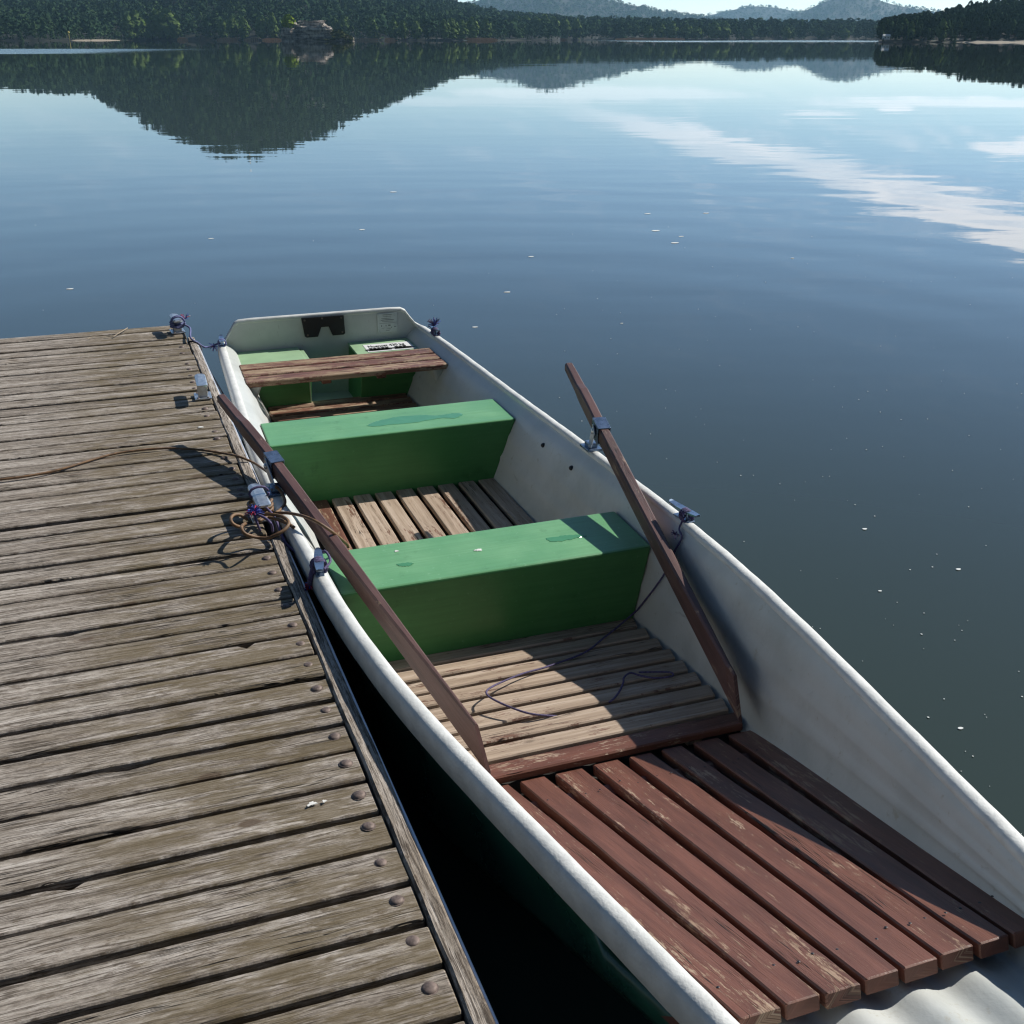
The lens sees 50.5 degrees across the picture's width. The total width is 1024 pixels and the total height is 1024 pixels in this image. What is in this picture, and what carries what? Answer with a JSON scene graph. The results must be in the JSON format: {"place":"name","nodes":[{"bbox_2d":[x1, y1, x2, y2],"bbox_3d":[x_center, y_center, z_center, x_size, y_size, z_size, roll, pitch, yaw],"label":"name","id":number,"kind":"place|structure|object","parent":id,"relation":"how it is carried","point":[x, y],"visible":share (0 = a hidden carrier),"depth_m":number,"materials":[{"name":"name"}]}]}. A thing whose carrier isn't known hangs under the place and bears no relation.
{"place":"outdoors","nodes":[
{"label":"outdoors","id":0,"kind":"place"},
{"bbox_2d":[70,39,110,40],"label":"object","id":1,"kind":"structure","parent":0,"point":[89,39],"depth_m":983.28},
{"bbox_2d":[0,0,559,40],"bbox_3d":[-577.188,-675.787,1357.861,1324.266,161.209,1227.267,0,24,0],"label":"hill","id":2,"kind":"structure","parent":0,"point":[191,36],"depth_m":1045.86,"materials":[{"name":"green plant"}]},
{"bbox_2d":[120,14,136,38],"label":"birch tree","id":3,"kind":"object","parent":2,"relation":"on","point":[127,20],"visible":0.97,"depth_m":1048.19,"materials":[{"name":"green plant"}]},
{"bbox_2d":[128,10,146,38],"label":"birch tree","id":4,"kind":"object","parent":2,"relation":"on","point":[139,21],"visible":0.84,"depth_m":1055.35,"materials":[{"name":"green plant"}]},
{"bbox_2d":[141,18,154,38],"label":"birch tree","id":5,"kind":"object","parent":2,"relation":"on","point":[148,35],"visible":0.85,"depth_m":1067.40,"materials":[{"name":"green plant"}]},
{"bbox_2d":[157,8,179,38],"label":"birch tree","id":6,"kind":"object","parent":2,"relation":"on","point":[167,13],"visible":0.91,"depth_m":1067.85,"materials":[{"name":"green plant"}]},
{"bbox_2d":[168,17,182,37],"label":"birch tree","id":7,"kind":"object","parent":2,"relation":"on","point":[177,30],"visible":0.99,"depth_m":1071.31,"materials":[{"name":"green plant"}]},
{"bbox_2d":[217,19,228,38],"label":"birch tree","id":8,"kind":"object","parent":2,"relation":"on","point":[222,24],"visible":0.83,"depth_m":1028.72,"materials":[{"name":"green plant"}]},
{"bbox_2d":[225,15,239,37],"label":"birch tree","id":9,"kind":"object","parent":2,"relation":"on","point":[232,25],"visible":0.98,"depth_m":1017.29,"materials":[{"name":"green plant"}]},
{"bbox_2d":[237,17,250,38],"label":"birch tree","id":10,"kind":"object","parent":2,"relation":"on","point":[242,29],"visible":1,"depth_m":1009.97,"materials":[{"name":"green plant"}]},
{"bbox_2d":[266,12,278,37],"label":"birch tree","id":11,"kind":"object","parent":2,"relation":"on","point":[272,21],"visible":1,"depth_m":1001.56,"materials":[{"name":"green plant"}]},
{"bbox_2d":[0,0,564,40],"bbox_3d":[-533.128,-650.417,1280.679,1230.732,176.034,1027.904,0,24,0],"label":"forest","id":12,"kind":"object","parent":2,"relation":"on","point":[42,18],"visible":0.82,"depth_m":1098.29,"materials":[{"name":"green plant"}]},
{"bbox_2d":[330,18,342,34],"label":"birch tree","id":13,"kind":"object","parent":2,"relation":"on","point":[334,22],"visible":0.5,"depth_m":1018.91,"materials":[{"name":"green plant"}]},
{"bbox_2d":[337,14,351,33],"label":"birch tree","id":14,"kind":"object","parent":2,"relation":"on","point":[343,21],"visible":0.81,"depth_m":1016.22,"materials":[{"name":"green plant"}]},
{"bbox_2d":[363,17,378,37],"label":"birch tree","id":15,"kind":"object","parent":2,"relation":"on","point":[370,24],"visible":0.99,"depth_m":996.27,"materials":[{"name":"green plant"}]},
{"bbox_2d":[387,18,398,38],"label":"birch tree","id":16,"kind":"object","parent":2,"relation":"on","point":[391,30],"visible":0.95,"depth_m":972.14,"materials":[{"name":"green plant"}]},
{"bbox_2d":[397,20,407,38],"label":"birch tree","id":17,"kind":"object","parent":2,"relation":"on","point":[402,25],"visible":1,"depth_m":964.29,"materials":[{"name":"green plant"}]},
{"bbox_2d":[410,20,421,38],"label":"birch tree","id":18,"kind":"object","parent":2,"relation":"on","point":[415,24],"visible":1,"depth_m":954.83,"materials":[{"name":"green plant"}]},
{"bbox_2d":[437,19,449,38],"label":"birch tree","id":19,"kind":"object","parent":2,"relation":"on","point":[443,29],"visible":1,"depth_m":955.70,"materials":[{"name":"green plant"}]},
{"bbox_2d":[447,17,459,38],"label":"birch tree","id":20,"kind":"object","parent":2,"relation":"on","point":[453,31],"visible":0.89,"depth_m":962.62,"materials":[{"name":"green plant"}]},
{"bbox_2d":[455,19,468,38],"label":"birch tree","id":21,"kind":"object","parent":2,"relation":"on","point":[463,30],"visible":0.92,"depth_m":975.78,"materials":[{"name":"green plant"}]},
{"bbox_2d":[465,16,478,37],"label":"birch tree","id":22,"kind":"object","parent":2,"relation":"on","point":[472,28],"visible":0.89,"depth_m":990.85,"materials":[{"name":"green plant"}]},
{"bbox_2d":[479,18,492,37],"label":"birch tree","id":23,"kind":"object","parent":2,"relation":"on","point":[485,26],"visible":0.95,"depth_m":1017.12,"materials":[{"name":"green plant"}]},
{"bbox_2d":[0,40,1023,1023],"bbox_3d":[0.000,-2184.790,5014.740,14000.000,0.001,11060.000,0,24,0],"label":"water","id":24,"kind":"structure","parent":0,"point":[795,268],"depth_m":10.40,"materials":[{"name":"blue liquid"}]},
{"bbox_2d":[0,313,498,1023],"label":"dock","id":25,"kind":"object","parent":24,"relation":"on","point":[186,739],"visible":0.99,"depth_m":2.49,"materials":[{"name":"brown wood"}]},
{"bbox_2d":[87,328,127,338],"bbox_3d":[-2.195,-0.979,5.971,0.099,0.011,0.279,14,27,30],"label":"twig","id":26,"kind":"object","parent":25,"relation":"on","point":[108,336],"visible":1,"depth_m":5.94,"materials":[{"name":"wood"}]},
{"bbox_2d":[0,447,265,480],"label":"brown cord","id":27,"kind":"object","parent":25,"relation":"on","point":[135,450],"visible":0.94,"depth_m":4.21,"materials":[{"name":"fabric"}]},
{"bbox_2d":[169,314,226,350],"bbox_3d":[-1.736,-0.984,5.972,0.197,0.179,0.347,-21,31,-39],"label":"mooring rope","id":28,"kind":"object","parent":25,"relation":"attached to","point":[182,324],"visible":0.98,"depth_m":5.96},
{"bbox_2d":[187,340,223,393],"bbox_3d":[-1.435,-0.625,5.358,0.061,0.171,1.249,-11,26,-24],"label":"dark cord","id":29,"kind":"object","parent":25,"relation":"hanging from","point":[210,371],"visible":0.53,"depth_m":5.60,"materials":[{"name":"black fabric"}]},
{"bbox_2d":[244,485,331,590],"bbox_3d":[-0.732,0.076,3.411,0.154,0.167,0.654,-13,27,-27],"label":"mooring rope","id":30,"kind":"object","parent":25,"relation":"attached to","point":[254,511],"visible":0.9,"depth_m":3.42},
{"bbox_2d":[229,485,349,547],"bbox_3d":[-0.781,0.054,3.620,0.442,0.144,0.326,21,31,39],"label":"coiled cord","id":31,"kind":"object","parent":25,"relation":"on","point":[278,513],"visible":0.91,"depth_m":3.57,"materials":[{"name":"fabric"}]},
{"bbox_2d":[307,801,317,806],"bbox_3d":[-0.428,0.622,2.321,0.025,0.002,0.013,-14,27,-28],"label":"bird dropping","id":32,"kind":"object","parent":25,"relation":"on","point":[311,803],"visible":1,"depth_m":2.32,"materials":[{"name":"white"}]},
{"bbox_2d":[262,38,280,39],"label":"reeds","id":33,"kind":"object","parent":24,"relation":"in","point":[271,39],"visible":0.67,"depth_m":994.99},
{"bbox_2d":[281,20,353,40],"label":"rock islet","id":34,"kind":"object","parent":24,"relation":"in","point":[306,30],"visible":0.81,"depth_m":700.02,"materials":[{"name":"stone"}]},
{"bbox_2d":[281,14,295,27],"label":"willow tree","id":35,"kind":"object","parent":34,"relation":"on","point":[287,21],"visible":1,"depth_m":697.12,"materials":[{"name":"green plant"}]},
{"bbox_2d":[330,29,346,38],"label":"bush","id":36,"kind":"object","parent":34,"relation":"on","point":[340,32],"visible":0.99,"depth_m":701.36,"materials":[{"name":"green plant"}]},
{"bbox_2d":[341,34,352,40],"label":"bush","id":37,"kind":"object","parent":34,"relation":"on","point":[349,38],"visible":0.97,"depth_m":703.74,"materials":[{"name":"green plant"}]},
{"bbox_2d":[385,37,396,40],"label":"reeds","id":38,"kind":"object","parent":24,"relation":"in","point":[390,39],"visible":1,"depth_m":967.99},
{"bbox_2d":[459,38,496,40],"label":"reeds","id":39,"kind":"object","parent":24,"relation":"in","point":[474,39],"visible":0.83,"depth_m":988.70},
{"bbox_2d":[218,307,1023,1023],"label":"rowing boat","id":40,"kind":"object","parent":24,"relation":"on","point":[822,833],"visible":0.95,"depth_m":2.88,"materials":[{"name":"white plastic"}]},
{"bbox_2d":[217,394,490,773],"bbox_3d":[-0.622,0.095,3.588,0.065,0.400,2.264,-13,27,-27],"label":"oar","id":41,"kind":"object","parent":40,"relation":"on","point":[457,714],"visible":0.99,"depth_m":3.30,"materials":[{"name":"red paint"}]},
{"bbox_2d":[396,562,413,565],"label":"puddle","id":42,"kind":"object","parent":40,"relation":"on","point":[405,564],"visible":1,"depth_m":3.54,"materials":[{"name":"green liquid"}]},
{"bbox_2d":[367,413,462,426],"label":"puddle","id":43,"kind":"object","parent":40,"relation":"on","point":[404,419],"visible":1,"depth_m":4.89,"materials":[{"name":"liquid"}]},
{"bbox_2d":[427,318,440,336],"bbox_3d":[-0.441,-1.050,6.151,0.079,0.101,0.098,0,24,0],"label":"rope tuft","id":44,"kind":"object","parent":40,"relation":"attached to","point":[433,324],"visible":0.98,"depth_m":6.13,"materials":[{"name":"fabric"}]},
{"bbox_2d":[546,535,585,541],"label":"puddle","id":45,"kind":"object","parent":40,"relation":"on","point":[561,538],"visible":1,"depth_m":3.74,"materials":[{"name":"green liquid"}]},
{"bbox_2d":[485,507,694,716],"bbox_3d":[0.251,0.289,3.382,0.234,0.421,0.869,17,29,34],"label":"purple cord","id":46,"kind":"object","parent":40,"relation":"on","point":[683,511],"visible":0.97,"depth_m":3.51,"materials":[{"name":"fabric"}]},
{"bbox_2d":[608,671,673,702],"bbox_3d":[0.369,0.515,3.294,0.260,0.018,0.095,-15,28,-30],"label":"purple cord","id":47,"kind":"object","parent":40,"relation":"on","point":[622,684],"visible":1,"depth_m":3.31,"materials":[{"name":"fabric"}]},
{"bbox_2d":[565,363,741,722],"bbox_3d":[0.421,-0.029,3.776,0.065,0.459,2.014,-5,24,-10],"label":"oar","id":48,"kind":"object","parent":40,"relation":"on","point":[711,646],"visible":1,"depth_m":3.52,"materials":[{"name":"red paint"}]},
{"bbox_2d":[615,37,684,39],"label":"reeds","id":49,"kind":"object","parent":24,"relation":"in","point":[645,38],"visible":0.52,"depth_m":1156.39,"materials":[{"name":"green plant"}]},
{"bbox_2d":[559,263,1022,833],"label":"floating fluff","id":50,"kind":"object","parent":24,"relation":"on","point":[909,569],"visible":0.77,"depth_m":4.55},
{"bbox_2d":[476,0,699,18],"bbox_3d":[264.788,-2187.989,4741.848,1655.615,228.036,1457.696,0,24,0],"label":"hill","id":51,"kind":"structure","parent":0,"point":[577,13],"depth_m":4812.71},
{"bbox_2d":[467,0,725,19],"bbox_3d":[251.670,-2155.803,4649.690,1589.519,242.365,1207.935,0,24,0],"label":"forest","id":52,"kind":"object","parent":51,"relation":"on","point":[655,13],"visible":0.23,"depth_m":4810.33,"materials":[{"name":"plant"}]},
{"bbox_2d":[560,33,878,39],"bbox_3d":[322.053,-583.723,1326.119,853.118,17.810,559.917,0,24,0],"label":"shore strip","id":53,"kind":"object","parent":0,"point":[587,37],"visible":0.14,"depth_m":1230.89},
{"bbox_2d":[513,14,520,22],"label":"birch tree","id":54,"kind":"object","parent":53,"relation":"on","point":[516,18],"visible":0.23,"depth_m":1251.99,"materials":[{"name":"green plant"}]},
{"bbox_2d":[540,13,548,20],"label":"birch tree","id":55,"kind":"object","parent":53,"relation":"on","point":[545,17],"visible":0.27,"depth_m":1234.35,"materials":[{"name":"green plant"}]},
{"bbox_2d":[550,16,559,25],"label":"birch tree","id":56,"kind":"object","parent":53,"relation":"on","point":[553,18],"visible":0.23,"depth_m":1227.66,"materials":[{"name":"green plant"}]},
{"bbox_2d":[560,17,571,37],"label":"birch tree","id":57,"kind":"object","parent":53,"relation":"on","point":[565,25],"visible":0.84,"depth_m":1219.30,"materials":[{"name":"green plant"}]},
{"bbox_2d":[570,18,581,38],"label":"birch tree","id":58,"kind":"object","parent":53,"relation":"on","point":[576,22],"visible":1,"depth_m":1209.68,"materials":[{"name":"green plant"}]},
{"bbox_2d":[642,25,653,37],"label":"birch tree","id":59,"kind":"object","parent":53,"relation":"on","point":[648,31],"visible":0.98,"depth_m":1164.54,"materials":[{"name":"green plant"}]},
{"bbox_2d":[654,22,665,37],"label":"birch tree","id":60,"kind":"object","parent":53,"relation":"on","point":[660,26],"visible":0.94,"depth_m":1163.42,"materials":[{"name":"green plant"}]},
{"bbox_2d":[666,21,678,37],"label":"birch tree","id":61,"kind":"object","parent":53,"relation":"on","point":[673,31],"visible":0.98,"depth_m":1164.15,"materials":[{"name":"green plant"}]},
{"bbox_2d":[680,23,692,38],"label":"birch tree","id":62,"kind":"object","parent":53,"relation":"on","point":[684,30],"visible":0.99,"depth_m":1167.98,"materials":[{"name":"green plant"}]},
{"bbox_2d":[691,27,703,38],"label":"birch tree","id":63,"kind":"object","parent":53,"relation":"on","point":[699,30],"visible":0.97,"depth_m":1173.23,"materials":[{"name":"green plant"}]},
{"bbox_2d":[522,14,879,39],"bbox_3d":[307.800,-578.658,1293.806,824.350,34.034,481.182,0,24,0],"label":"forest","id":64,"kind":"object","parent":53,"relation":"on","point":[621,27],"visible":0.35,"depth_m":1236.07,"materials":[{"name":"green plant"}]},
{"bbox_2d":[707,21,720,38],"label":"birch tree","id":65,"kind":"object","parent":53,"relation":"on","point":[714,29],"visible":1,"depth_m":1181.83,"materials":[{"name":"green plant"}]},
{"bbox_2d":[718,20,730,39],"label":"birch tree","id":66,"kind":"object","parent":53,"relation":"on","point":[723,34],"visible":0.95,"depth_m":1187.05,"materials":[{"name":"green plant"}]},
{"bbox_2d":[744,28,753,38],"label":"birch tree","id":67,"kind":"object","parent":53,"relation":"on","point":[749,31],"visible":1,"depth_m":1206.05,"materials":[{"name":"green plant"}]},
{"bbox_2d":[781,26,792,38],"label":"birch tree","id":68,"kind":"object","parent":53,"relation":"on","point":[786,30],"visible":0.99,"depth_m":1223.00,"materials":[{"name":"green plant"}]},
{"bbox_2d":[815,27,825,38],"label":"birch tree","id":69,"kind":"object","parent":53,"relation":"on","point":[822,30],"visible":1,"depth_m":1223.81,"materials":[{"name":"green plant"}]},
{"bbox_2d":[839,28,850,38],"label":"birch tree","id":70,"kind":"object","parent":53,"relation":"on","point":[844,31],"visible":1,"depth_m":1213.73,"materials":[{"name":"green plant"}]},
{"bbox_2d":[458,0,989,15],"label":"sky","id":71,"kind":"structure","parent":0,"point":[690,6],"materials":[{"name":"white"}]},
{"bbox_2d":[711,6,797,19],"bbox_3d":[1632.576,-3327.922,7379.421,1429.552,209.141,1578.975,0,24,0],"label":"distant hill","id":72,"kind":"structure","parent":0,"point":[749,11],"depth_m":7521.40,"materials":[{"name":"plant"}]},
{"bbox_2d":[703,4,802,20],"bbox_3d":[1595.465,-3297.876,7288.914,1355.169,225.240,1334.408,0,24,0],"label":"forest","id":73,"kind":"object","parent":72,"relation":"on","point":[751,15],"visible":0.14,"depth_m":7526.73,"materials":[{"name":"plant"}]},
{"bbox_2d":[794,0,934,21],"bbox_3d":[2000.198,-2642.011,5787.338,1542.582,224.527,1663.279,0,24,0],"label":"round hill","id":74,"kind":"structure","parent":0,"point":[870,4],"depth_m":5904.29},
{"bbox_2d":[781,0,940,22],"bbox_3d":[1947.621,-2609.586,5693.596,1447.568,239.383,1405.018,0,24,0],"label":"forest","id":75,"kind":"object","parent":74,"relation":"on","point":[874,6],"visible":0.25,"depth_m":5886.68,"materials":[{"name":"plant"}]},
{"bbox_2d":[879,33,1023,41],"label":"headland","id":76,"kind":"structure","parent":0,"point":[960,38],"depth_m":563.55,"materials":[{"name":"green plant"}]},
{"bbox_2d":[882,34,890,38],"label":"shore cabin","id":77,"kind":"object","parent":76,"relation":"on","point":[886,36],"visible":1,"depth_m":560.14,"materials":[{"name":"white"}]},
{"bbox_2d":[876,0,1023,41],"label":"forest","id":78,"kind":"object","parent":76,"relation":"on","point":[995,19],"visible":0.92,"depth_m":564.60,"materials":[{"name":"green plant"}]},
{"bbox_2d":[963,40,1023,42],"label":"sandy beach","id":79,"kind":"structure","parent":0,"point":[1013,41],"depth_m":539.06,"materials":[{"name":"beige sand"}]}
]}

